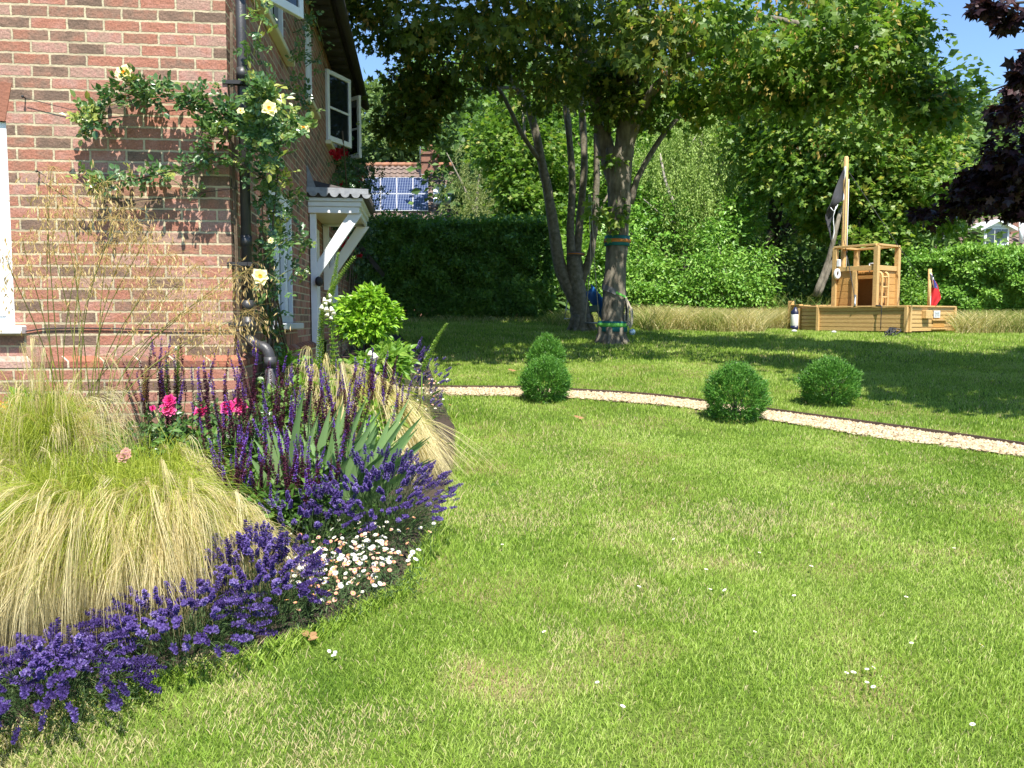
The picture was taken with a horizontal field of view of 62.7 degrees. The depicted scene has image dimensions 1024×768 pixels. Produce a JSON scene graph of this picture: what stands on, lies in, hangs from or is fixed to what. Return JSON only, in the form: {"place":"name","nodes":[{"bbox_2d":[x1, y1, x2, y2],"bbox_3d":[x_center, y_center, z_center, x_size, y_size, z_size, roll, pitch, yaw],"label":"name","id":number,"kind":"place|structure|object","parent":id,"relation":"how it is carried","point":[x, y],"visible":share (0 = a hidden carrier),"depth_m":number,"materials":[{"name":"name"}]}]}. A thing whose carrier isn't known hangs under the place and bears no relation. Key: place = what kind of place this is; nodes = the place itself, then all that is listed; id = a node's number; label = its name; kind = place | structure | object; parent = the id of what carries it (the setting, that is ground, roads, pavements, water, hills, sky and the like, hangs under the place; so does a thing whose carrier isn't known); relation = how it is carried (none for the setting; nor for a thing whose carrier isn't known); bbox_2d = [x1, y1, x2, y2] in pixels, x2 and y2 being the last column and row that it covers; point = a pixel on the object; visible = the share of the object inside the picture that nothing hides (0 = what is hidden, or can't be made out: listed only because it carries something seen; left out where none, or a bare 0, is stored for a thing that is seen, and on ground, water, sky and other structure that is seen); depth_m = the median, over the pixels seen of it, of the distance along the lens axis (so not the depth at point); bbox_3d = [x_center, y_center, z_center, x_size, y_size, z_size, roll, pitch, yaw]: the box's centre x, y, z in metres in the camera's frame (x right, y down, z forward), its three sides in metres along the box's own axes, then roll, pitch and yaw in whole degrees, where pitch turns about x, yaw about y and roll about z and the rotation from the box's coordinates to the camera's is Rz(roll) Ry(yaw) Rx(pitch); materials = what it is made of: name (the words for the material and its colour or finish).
{"place":"outdoors","nodes":[
{"label":"outdoors","id":0,"kind":"place"},
{"bbox_2d":[0,159,290,442],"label":"giant oat grass","id":1,"kind":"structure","parent":0,"point":[127,243],"depth_m":4.80,"materials":[{"name":"beige plant"}]},
{"bbox_2d":[165,395,285,485],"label":"flowering plant","id":2,"kind":"object","parent":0,"point":[257,421],"visible":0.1,"depth_m":5.24,"materials":[{"name":"plant"}]},
{"bbox_2d":[270,554,337,609],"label":"fleabane daisy","id":3,"kind":"object","parent":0,"point":[299,577],"visible":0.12,"depth_m":3.91,"materials":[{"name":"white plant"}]},
{"bbox_2d":[0,317,1023,767],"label":"lawn ground","id":4,"kind":"structure","parent":0,"point":[598,701],"depth_m":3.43,"materials":[{"name":"green plant"}]},
{"bbox_2d":[0,0,384,485],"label":"brick house","id":5,"kind":"structure","parent":4,"relation":"on","point":[53,53],"depth_m":5.53,"materials":[{"name":"red brick"}]},
{"bbox_2d":[0,122,26,333],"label":"window","id":6,"kind":"structure","parent":5,"relation":"in","point":[5,225],"depth_m":5.45,"materials":[{"name":"white paint"}]},
{"bbox_2d":[59,0,333,386],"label":"climbing rose","id":7,"kind":"object","parent":5,"relation":"attached to","point":[261,124],"visible":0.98,"depth_m":5.38,"materials":[{"name":"green plant"}]},
{"bbox_2d":[252,0,294,66],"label":"window","id":8,"kind":"structure","parent":5,"relation":"in","point":[276,34],"depth_m":7.37,"materials":[{"name":"white paint"}]},
{"bbox_2d":[268,190,303,329],"bbox_3d":[-2.105,-1.134,7.693,0.160,1.260,1.540,0,4,-6],"label":"window","id":9,"kind":"structure","parent":5,"relation":"in","point":[286,287],"depth_m":7.88,"materials":[{"name":"white paint"}]},
{"bbox_2d":[304,12,320,118],"bbox_3d":[-2.346,-3.692,9.699,0.160,1.045,0.840,0,4,-6],"label":"window","id":10,"kind":"structure","parent":5,"relation":"in","point":[317,115],"depth_m":9.73,"materials":[{"name":"white paint"}]},
{"bbox_2d":[326,140,340,165],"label":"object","id":11,"kind":"structure","parent":5,"relation":"in","point":[330,145],"depth_m":11.63,"materials":[{"name":"green plant"}]},
{"bbox_2d":[329,237,338,325],"bbox_3d":[-2.620,-1.494,12.381,0.160,1.260,1.440,0,4,-6],"label":"window","id":12,"kind":"structure","parent":5,"relation":"in","point":[334,300],"depth_m":12.44,"materials":[{"name":"white paint"}]},
{"bbox_2d":[327,121,393,358],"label":"climbing rose","id":13,"kind":"object","parent":5,"relation":"attached to","point":[357,178],"visible":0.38,"depth_m":14.10,"materials":[{"name":"green plant"}]},
{"bbox_2d":[0,334,455,734],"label":"flower bed","id":14,"kind":"object","parent":4,"relation":"on","point":[446,421],"visible":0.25,"depth_m":3.90,"materials":[{"name":"soil"}]},
{"bbox_2d":[0,641,56,718],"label":"lavender plant","id":15,"kind":"object","parent":14,"relation":"on","point":[17,658],"visible":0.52,"depth_m":2.85,"materials":[{"name":"purple plant"}]},
{"bbox_2d":[0,384,148,471],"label":"grass","id":16,"kind":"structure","parent":14,"relation":"on","point":[120,438],"depth_m":4.75,"materials":[{"name":"green plant"}]},
{"bbox_2d":[0,334,149,490],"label":"feather grass","id":17,"kind":"object","parent":14,"relation":"on","point":[63,427],"depth_m":4.32,"materials":[{"name":"plant"}]},
{"bbox_2d":[0,617,167,744],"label":"lavender plant","id":18,"kind":"object","parent":14,"relation":"on","point":[67,660],"visible":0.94,"depth_m":2.86,"materials":[{"name":"purple plant"}]},
{"bbox_2d":[0,428,229,677],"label":"feather grass","id":19,"kind":"object","parent":14,"relation":"on","point":[30,555],"depth_m":3.31,"materials":[{"name":"plant"}]},
{"bbox_2d":[116,447,130,462],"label":"faded rose","id":20,"kind":"object","parent":14,"relation":"on","point":[125,453],"visible":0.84,"depth_m":4.16,"materials":[{"name":"pink plant"}]},
{"bbox_2d":[140,364,148,422],"bbox_3d":[-2.284,0.310,5.298,0.430,0.867,0.240,-2,5,-29],"label":"foxglove","id":21,"kind":"object","parent":14,"relation":"on","point":[144,387],"visible":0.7,"depth_m":5.27,"materials":[{"name":"purple plant"}]},
{"bbox_2d":[122,335,184,457],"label":"salvia plant","id":22,"kind":"object","parent":14,"relation":"on","point":[147,386],"visible":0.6,"depth_m":5.23,"materials":[{"name":"purple plant"}]},
{"bbox_2d":[138,361,171,453],"bbox_3d":[-2.152,0.299,5.218,0.538,0.899,0.265,-1,5,-12],"label":"foxglove","id":23,"kind":"object","parent":14,"relation":"on","point":[166,389],"visible":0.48,"depth_m":5.29,"materials":[{"name":"purple plant"}]},
{"bbox_2d":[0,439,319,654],"bbox_3d":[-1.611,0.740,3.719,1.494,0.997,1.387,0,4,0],"label":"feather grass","id":24,"kind":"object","parent":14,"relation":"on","point":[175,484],"depth_m":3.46,"materials":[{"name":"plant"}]},
{"bbox_2d":[149,346,181,451],"bbox_3d":[-2.127,0.246,5.318,0.463,0.984,0.347,-3,5,-35],"label":"foxglove","id":25,"kind":"object","parent":14,"relation":"on","point":[177,364],"visible":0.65,"depth_m":5.30,"materials":[{"name":"purple plant"}]},
{"bbox_2d":[77,418,256,499],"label":"feather grass","id":26,"kind":"object","parent":14,"relation":"on","point":[180,450],"depth_m":4.38,"materials":[{"name":"plant"}]},
{"bbox_2d":[74,570,278,680],"bbox_3d":[-1.283,0.915,3.296,0.764,0.336,0.737,0,4,0],"label":"lavender plant","id":27,"kind":"object","parent":14,"relation":"on","point":[161,623],"visible":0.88,"depth_m":3.21,"materials":[{"name":"purple plant"}]},
{"bbox_2d":[109,337,291,478],"bbox_3d":[-1.897,0.243,5.230,1.641,1.074,0.617,1,4,10],"label":"salvia plant","id":28,"kind":"object","parent":14,"relation":"on","point":[175,386],"visible":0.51,"depth_m":5.22,"materials":[{"name":"purple plant"}]},
{"bbox_2d":[128,394,277,470],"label":"rose bush","id":29,"kind":"object","parent":14,"relation":"on","point":[167,407],"visible":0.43,"depth_m":5.06,"materials":[{"name":"green plant"}]},
{"bbox_2d":[156,480,304,625],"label":"feather grass","id":30,"kind":"object","parent":14,"relation":"on","point":[242,508],"depth_m":3.70,"materials":[{"name":"plant"}]},
{"bbox_2d":[136,421,348,540],"bbox_3d":[-1.485,0.557,4.603,1.233,0.660,1.059,0,4,0],"label":"leafy perennial","id":31,"kind":"object","parent":14,"relation":"on","point":[281,492],"visible":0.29,"depth_m":4.50,"materials":[{"name":"green plant"}]},
{"bbox_2d":[162,519,331,642],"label":"lavender plant","id":32,"kind":"object","parent":14,"relation":"on","point":[264,541],"visible":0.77,"depth_m":3.50,"materials":[{"name":"purple plant"}]},
{"bbox_2d":[245,378,332,452],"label":"leafy perennial","id":33,"kind":"object","parent":14,"relation":"on","point":[286,411],"visible":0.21,"depth_m":5.55,"materials":[{"name":"green plant"}]},
{"bbox_2d":[198,416,384,556],"bbox_3d":[-1.372,0.540,4.465,1.364,0.760,0.762,0,4,0],"label":"salvia plant","id":34,"kind":"object","parent":14,"relation":"on","point":[242,475],"visible":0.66,"depth_m":4.41,"materials":[{"name":"purple plant"}]},
{"bbox_2d":[258,479,376,578],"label":"lavender plant","id":35,"kind":"object","parent":14,"relation":"on","point":[317,524],"visible":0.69,"depth_m":4.17,"materials":[{"name":"purple plant"}]},
{"bbox_2d":[256,337,380,434],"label":"feather grass","id":36,"kind":"object","parent":14,"relation":"on","point":[326,369],"depth_m":6.22,"materials":[{"name":"plant"}]},
{"bbox_2d":[316,303,324,376],"bbox_3d":[-1.489,-0.028,6.399,0.552,1.189,0.489,0,4,0],"label":"foxglove","id":37,"kind":"object","parent":14,"relation":"on","point":[320,327],"visible":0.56,"depth_m":6.38,"materials":[{"name":"green plant"}]},
{"bbox_2d":[251,391,409,532],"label":"iris plant","id":38,"kind":"object","parent":14,"relation":"on","point":[348,467],"visible":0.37,"depth_m":4.66,"materials":[{"name":"green plant"}]},
{"bbox_2d":[255,345,409,447],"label":"leafy perennial","id":39,"kind":"object","parent":14,"relation":"on","point":[290,359],"visible":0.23,"depth_m":6.03,"materials":[{"name":"green plant"}]},
{"bbox_2d":[330,252,339,365],"bbox_3d":[-1.390,-0.249,6.601,0.100,1.568,0.058,0,4,0],"label":"foxglove","id":40,"kind":"object","parent":14,"relation":"on","point":[335,270],"visible":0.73,"depth_m":6.55,"materials":[{"name":"plant"}]},
{"bbox_2d":[319,255,355,384],"bbox_3d":[-1.383,-0.181,6.353,0.514,1.571,0.454,0,4,0],"label":"foxglove","id":41,"kind":"object","parent":14,"relation":"on","point":[329,308],"visible":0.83,"depth_m":6.31,"materials":[{"name":"green plant"}]},
{"bbox_2d":[196,348,494,530],"bbox_3d":[-1.293,0.319,4.911,2.398,1.070,1.106,0,4,0],"label":"salvia plant","id":42,"kind":"object","parent":14,"relation":"on","point":[292,416],"visible":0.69,"depth_m":4.76,"materials":[{"name":"purple plant"}]},
{"bbox_2d":[246,528,458,637],"bbox_3d":[-0.767,0.903,3.949,0.971,0.273,1.018,-2,5,-20],"label":"fleabane daisy","id":43,"kind":"object","parent":14,"relation":"on","point":[376,574],"visible":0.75,"depth_m":3.89,"materials":[{"name":"white plant"}]},
{"bbox_2d":[323,281,408,359],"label":"mexican orange shrub","id":44,"kind":"object","parent":14,"relation":"on","point":[367,313],"visible":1,"depth_m":7.34,"materials":[{"name":"green plant"}]},
{"bbox_2d":[288,513,448,577],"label":"fleabane daisy","id":45,"kind":"object","parent":14,"relation":"on","point":[373,545],"visible":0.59,"depth_m":4.32,"materials":[{"name":"white plant"}]},
{"bbox_2d":[364,345,388,385],"bbox_3d":[-1.151,0.140,6.346,0.460,0.879,0.362,0,4,0],"label":"foxglove","id":46,"kind":"object","parent":14,"relation":"on","point":[375,355],"visible":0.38,"depth_m":6.29,"materials":[{"name":"green plant"}]},
{"bbox_2d":[333,337,421,388],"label":"leafy perennial","id":47,"kind":"object","parent":14,"relation":"on","point":[405,362],"visible":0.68,"depth_m":6.96,"materials":[{"name":"green plant"}]},
{"bbox_2d":[297,443,462,552],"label":"lavender plant","id":48,"kind":"object","parent":14,"relation":"on","point":[370,515],"visible":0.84,"depth_m":4.50,"materials":[{"name":"purple plant"}]},
{"bbox_2d":[330,399,434,527],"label":"iris plant","id":49,"kind":"object","parent":14,"relation":"on","point":[386,437],"visible":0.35,"depth_m":4.82,"materials":[{"name":"green plant"}]},
{"bbox_2d":[316,347,451,463],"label":"salvia plant","id":50,"kind":"object","parent":14,"relation":"on","point":[371,374],"visible":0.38,"depth_m":5.95,"materials":[{"name":"purple plant"}]},
{"bbox_2d":[348,368,438,440],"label":"feather grass","id":51,"kind":"object","parent":14,"relation":"on","point":[421,408],"depth_m":7.06,"materials":[{"name":"plant"}]},
{"bbox_2d":[287,354,504,491],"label":"feather grass","id":52,"kind":"object","parent":14,"relation":"on","point":[425,451],"depth_m":6.00,"materials":[{"name":"plant"}]},
{"bbox_2d":[404,372,443,428],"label":"lavender plant","id":53,"kind":"object","parent":14,"relation":"on","point":[432,399],"visible":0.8,"depth_m":7.32,"materials":[{"name":"purple plant"}]},
{"bbox_2d":[403,323,448,421],"bbox_3d":[-0.783,-0.037,7.139,0.398,0.967,0.334,2,5,20],"label":"foxglove","id":54,"kind":"object","parent":14,"relation":"on","point":[426,360],"visible":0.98,"depth_m":7.20,"materials":[{"name":"green plant"}]},
{"bbox_2d":[402,336,451,410],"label":"lavender plant","id":55,"kind":"object","parent":14,"relation":"on","point":[422,352],"visible":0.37,"depth_m":8.22,"materials":[{"name":"purple plant"}]},
{"bbox_2d":[409,373,463,419],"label":"fleabane daisy","id":56,"kind":"object","parent":14,"relation":"on","point":[441,409],"visible":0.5,"depth_m":8.93,"materials":[{"name":"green plant"}]},
{"bbox_2d":[302,630,318,639],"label":"fallen leaf","id":57,"kind":"object","parent":4,"relation":"on","point":[305,633],"visible":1,"depth_m":3.44,"materials":[{"name":"plant"}]},
{"bbox_2d":[361,67,452,162],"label":"ash tree","id":58,"kind":"object","parent":4,"relation":"on","point":[384,153],"visible":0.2,"depth_m":48.47,"materials":[{"name":"green plant"}]},
{"bbox_2d":[359,145,469,315],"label":"tiled house","id":59,"kind":"structure","parent":4,"relation":"on","point":[399,182],"depth_m":42.08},
{"bbox_2d":[433,185,461,204],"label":"roof window","id":60,"kind":"structure","parent":59,"relation":"in","point":[435,190],"depth_m":41.34,"materials":[{"name":"metal"}]},
{"bbox_2d":[379,48,474,161],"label":"ash tree","id":61,"kind":"object","parent":4,"relation":"on","point":[434,55],"visible":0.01,"depth_m":53.55,"materials":[{"name":"green plant"}]},
{"bbox_2d":[359,208,557,318],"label":"clipped hedge","id":62,"kind":"object","parent":4,"relation":"on","point":[476,266],"visible":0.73,"depth_m":19.80,"materials":[{"name":"green plant"}]},
{"bbox_2d":[430,139,497,313],"bbox_3d":[-0.957,-5.950,31.970,4.514,7.313,5.520,0,4,0],"label":"young willow","id":63,"kind":"object","parent":4,"relation":"on","point":[478,198],"visible":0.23,"depth_m":31.57,"materials":[{"name":"green plant"}]},
{"bbox_2d":[345,0,613,331],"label":"sycamore tree","id":64,"kind":"object","parent":4,"relation":"on","point":[412,124],"visible":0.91,"depth_m":13.20,"materials":[{"name":"green plant"}]},
{"bbox_2d":[585,194,598,323],"bbox_3d":[1.590,-2.450,16.527,0.304,2.528,0.032,0,4,0],"label":"trapeze","id":65,"kind":"object","parent":64,"relation":"hanging from","point":[589,270],"visible":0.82,"depth_m":16.54,"materials":[{"name":"fabric"}]},
{"bbox_2d":[424,45,550,130],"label":"ash tree","id":66,"kind":"object","parent":4,"relation":"on","point":[472,84],"depth_m":46.11,"materials":[{"name":"green plant"}]},
{"bbox_2d":[455,81,579,231],"bbox_3d":[0.184,-5.733,25.711,4.028,7.866,4.576,0,4,0],"label":"maple sapling","id":67,"kind":"object","parent":4,"relation":"on","point":[510,161],"visible":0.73,"depth_m":25.06,"materials":[{"name":"green plant"}]},
{"bbox_2d":[514,353,573,403],"bbox_3d":[0.347,-0.060,9.046,0.662,0.568,0.644,0,4,0],"label":"yew ball","id":68,"kind":"object","parent":4,"relation":"on","point":[558,385],"visible":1,"depth_m":8.93,"materials":[{"name":"green plant"}]},
{"bbox_2d":[524,332,566,378],"bbox_3d":[0.433,-0.335,10.620,0.576,0.665,0.623,0,4,0],"label":"yew ball","id":69,"kind":"object","parent":4,"relation":"on","point":[547,343],"visible":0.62,"depth_m":10.52,"materials":[{"name":"green plant"}]},
{"bbox_2d":[586,284,602,318],"bbox_3d":[1.807,-1.604,17.055,0.436,0.843,1.338,-4,6,-43],"label":"swing seat","id":70,"kind":"object","parent":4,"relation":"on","point":[592,298],"visible":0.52,"depth_m":17.06,"materials":[{"name":"blue plastic"}]},
{"bbox_2d":[521,68,690,303],"bbox_3d":[2.850,-5.893,26.233,6.273,8.187,6.076,0,4,0],"label":"leafy tree","id":71,"kind":"object","parent":4,"relation":"on","point":[561,198],"visible":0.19,"depth_m":25.85,"materials":[{"name":"green plant"}]},
{"bbox_2d":[582,220,694,316],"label":"laurel bush","id":72,"kind":"object","parent":4,"relation":"on","point":[640,292],"visible":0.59,"depth_m":20.44,"materials":[{"name":"green plant"}]},
{"bbox_2d":[596,185,783,308],"bbox_3d":[4.686,-3.583,23.354,4.926,4.228,3.345,3,5,33],"label":"laurel bush","id":73,"kind":"object","parent":4,"relation":"on","point":[743,220],"visible":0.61,"depth_m":23.05,"materials":[{"name":"green plant"}]},
{"bbox_2d":[632,76,775,310],"bbox_3d":[5.367,-5.193,23.812,4.702,7.543,3.778,0,4,0],"label":"weeping birch","id":74,"kind":"object","parent":4,"relation":"on","point":[698,172],"visible":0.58,"depth_m":23.50,"materials":[{"name":"green plant"}]},
{"bbox_2d":[404,36,1021,315],"bbox_3d":[15.472,-9.733,49.754,65.918,17.013,34.368,-1,4,-7],"label":"distant wood","id":75,"kind":"object","parent":4,"relation":"on","point":[561,298],"visible":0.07,"depth_m":37.30,"materials":[{"name":"green plant"}]},
{"bbox_2d":[405,303,1023,333],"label":"long dry grass","id":76,"kind":"structure","parent":4,"relation":"on","point":[650,318],"depth_m":17.46,"materials":[{"name":"beige plant"}]},
{"bbox_2d":[405,385,1023,444],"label":"path edging","id":77,"kind":"object","parent":4,"relation":"on","point":[841,418],"visible":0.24,"depth_m":8.13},
{"bbox_2d":[664,212,794,311],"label":"laurel bush","id":78,"kind":"object","parent":4,"relation":"on","point":[748,285],"visible":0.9,"depth_m":20.28,"materials":[{"name":"green plant"}]},
{"bbox_2d":[699,359,776,422],"bbox_3d":[2.168,0.068,8.019,0.692,0.630,0.721,-1,5,-16],"label":"yew ball","id":79,"kind":"object","parent":4,"relation":"on","point":[732,371],"visible":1,"depth_m":7.87,"materials":[{"name":"green plant"}]},
{"bbox_2d":[529,0,992,344],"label":"sycamore tree","id":80,"kind":"object","parent":4,"relation":"on","point":[812,81],"visible":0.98,"depth_m":12.01,"materials":[{"name":"green plant"}]},
{"bbox_2d":[597,321,627,331],"bbox_3d":[1.767,-1.014,14.774,0.552,0.190,0.548,0,4,0],"label":"tree strap","id":81,"kind":"object","parent":80,"relation":"attached to","point":[615,325],"visible":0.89,"depth_m":14.53,"materials":[{"name":"green fabric"}]},
{"bbox_2d":[602,284,626,297],"bbox_3d":[1.794,-1.610,14.616,0.445,0.270,0.223,0,4,0],"label":"ratchet strap","id":82,"kind":"object","parent":80,"relation":"attached to","point":[609,289],"visible":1,"depth_m":14.54,"materials":[{"name":"fabric"}]},
{"bbox_2d":[604,235,630,246],"bbox_3d":[1.835,-2.493,14.660,0.472,0.184,0.469,0,4,0],"label":"tree strap","id":83,"kind":"object","parent":80,"relation":"attached to","point":[624,240],"visible":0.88,"depth_m":14.46,"materials":[{"name":"fabric"}]},
{"bbox_2d":[624,297,632,328],"bbox_3d":[2.026,-1.237,14.624,0.102,0.566,0.182,-3,6,-38],"label":"rope bundle","id":84,"kind":"object","parent":80,"relation":"hanging from","point":[628,320],"visible":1,"depth_m":14.59,"materials":[{"name":"beige fabric"}]},
{"bbox_2d":[750,291,830,311],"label":"nettles","id":85,"kind":"object","parent":4,"relation":"on","point":[794,302],"visible":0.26,"depth_m":20.01,"materials":[{"name":"green plant"}]},
{"bbox_2d":[683,169,930,309],"bbox_3d":[7.551,-4.291,25.506,8.447,5.549,7.353,3,6,37],"label":"undergrowth bush","id":86,"kind":"object","parent":4,"relation":"on","point":[792,288],"visible":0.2,"depth_m":23.17,"materials":[{"name":"green plant"}]},
{"bbox_2d":[692,0,951,290],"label":"field maple","id":87,"kind":"object","parent":4,"relation":"on","point":[773,214],"visible":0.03,"depth_m":24.56,"materials":[{"name":"green plant"}]},
{"bbox_2d":[790,354,864,406],"bbox_3d":[3.354,-0.031,8.845,0.707,0.595,0.766,4,6,41],"label":"yew ball","id":88,"kind":"object","parent":4,"relation":"on","point":[816,371],"visible":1,"depth_m":8.70,"materials":[{"name":"green plant"}]},
{"bbox_2d":[708,46,988,298],"bbox_3d":[8.723,-4.964,21.566,7.406,7.488,4.655,1,5,18],"label":"field maple","id":89,"kind":"object","parent":4,"relation":"on","point":[782,165],"visible":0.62,"depth_m":20.60,"materials":[{"name":"green plant"}]},
{"bbox_2d":[787,156,956,332],"bbox_3d":[7.579,-2.971,18.096,2.078,3.911,3.210,-3,6,-38],"label":"play boat","id":90,"kind":"object","parent":4,"relation":"on","point":[858,292],"visible":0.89,"depth_m":17.64,"materials":[{"name":"brown wood"}]},
{"bbox_2d":[790,300,798,328],"bbox_3d":[6.304,-1.538,18.903,0.200,0.703,0.631,0,4,0],"label":"boat fender","id":91,"kind":"object","parent":90,"relation":"hanging from","point":[794,318],"visible":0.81,"depth_m":18.62,"materials":[{"name":"white paint"}]},
{"bbox_2d":[825,167,845,243],"bbox_3d":[7.041,-3.878,18.265,0.413,1.675,0.234,0,4,0],"label":"pirate flag","id":92,"kind":"object","parent":90,"relation":"attached to","point":[837,197],"visible":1,"depth_m":18.25,"materials":[{"name":"black fabric"}]},
{"bbox_2d":[834,268,840,279],"bbox_3d":[7.004,-2.359,18.017,0.219,0.260,0.104,0,4,0],"label":"lifebuoy","id":93,"kind":"object","parent":90,"relation":"attached to","point":[837,274],"visible":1,"depth_m":17.97,"materials":[{"name":"white paint"}]},
{"bbox_2d":[875,305,900,336],"bbox_3d":[7.352,-1.231,16.369,0.388,0.639,1.309,1,5,16],"label":"mooring rope","id":94,"kind":"object","parent":90,"relation":"hanging from","point":[891,330],"visible":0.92,"depth_m":15.93,"materials":[{"name":"grey fabric"}]},
{"bbox_2d":[930,273,940,305],"bbox_3d":[8.579,-1.902,17.011,0.240,0.690,0.104,0,4,0],"label":"red ensign","id":95,"kind":"object","parent":90,"relation":"attached to","point":[935,298],"visible":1,"depth_m":17.01,"materials":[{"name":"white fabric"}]},
{"bbox_2d":[861,221,945,305],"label":"undergrowth bush","id":96,"kind":"object","parent":4,"relation":"on","point":[911,299],"visible":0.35,"depth_m":19.69,"materials":[{"name":"green plant"}]},
{"bbox_2d":[893,239,1023,316],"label":"clipped hedge","id":97,"kind":"object","parent":4,"relation":"on","point":[981,276],"visible":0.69,"depth_m":19.28,"materials":[{"name":"green plant"}]},
{"bbox_2d":[904,0,1023,232],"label":"purple maple","id":98,"kind":"object","parent":4,"relation":"on","point":[991,183],"visible":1,"depth_m":8.85,"materials":[{"name":"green plant"}]},
{"bbox_2d":[922,216,1023,249],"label":"tiled house","id":99,"kind":"structure","parent":4,"relation":"on","point":[995,225],"depth_m":35.95,"materials":[{"name":"concrete"}]},
{"bbox_2d":[976,93,1023,216],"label":"oak tree","id":100,"kind":"object","parent":4,"relation":"on","point":[995,100],"visible":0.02,"depth_m":57.68,"materials":[{"name":"green plant"}]},
{"bbox_2d":[349,0,1023,228],"label":"sky","id":101,"kind":"structure","parent":0,"point":[973,38],"materials":[{"name":"blue"}]},
{"bbox_2d":[404,386,1023,456],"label":"gravel path","id":102,"kind":"structure","parent":0,"point":[701,408],"depth_m":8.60,"materials":[{"name":"beige gravel"}]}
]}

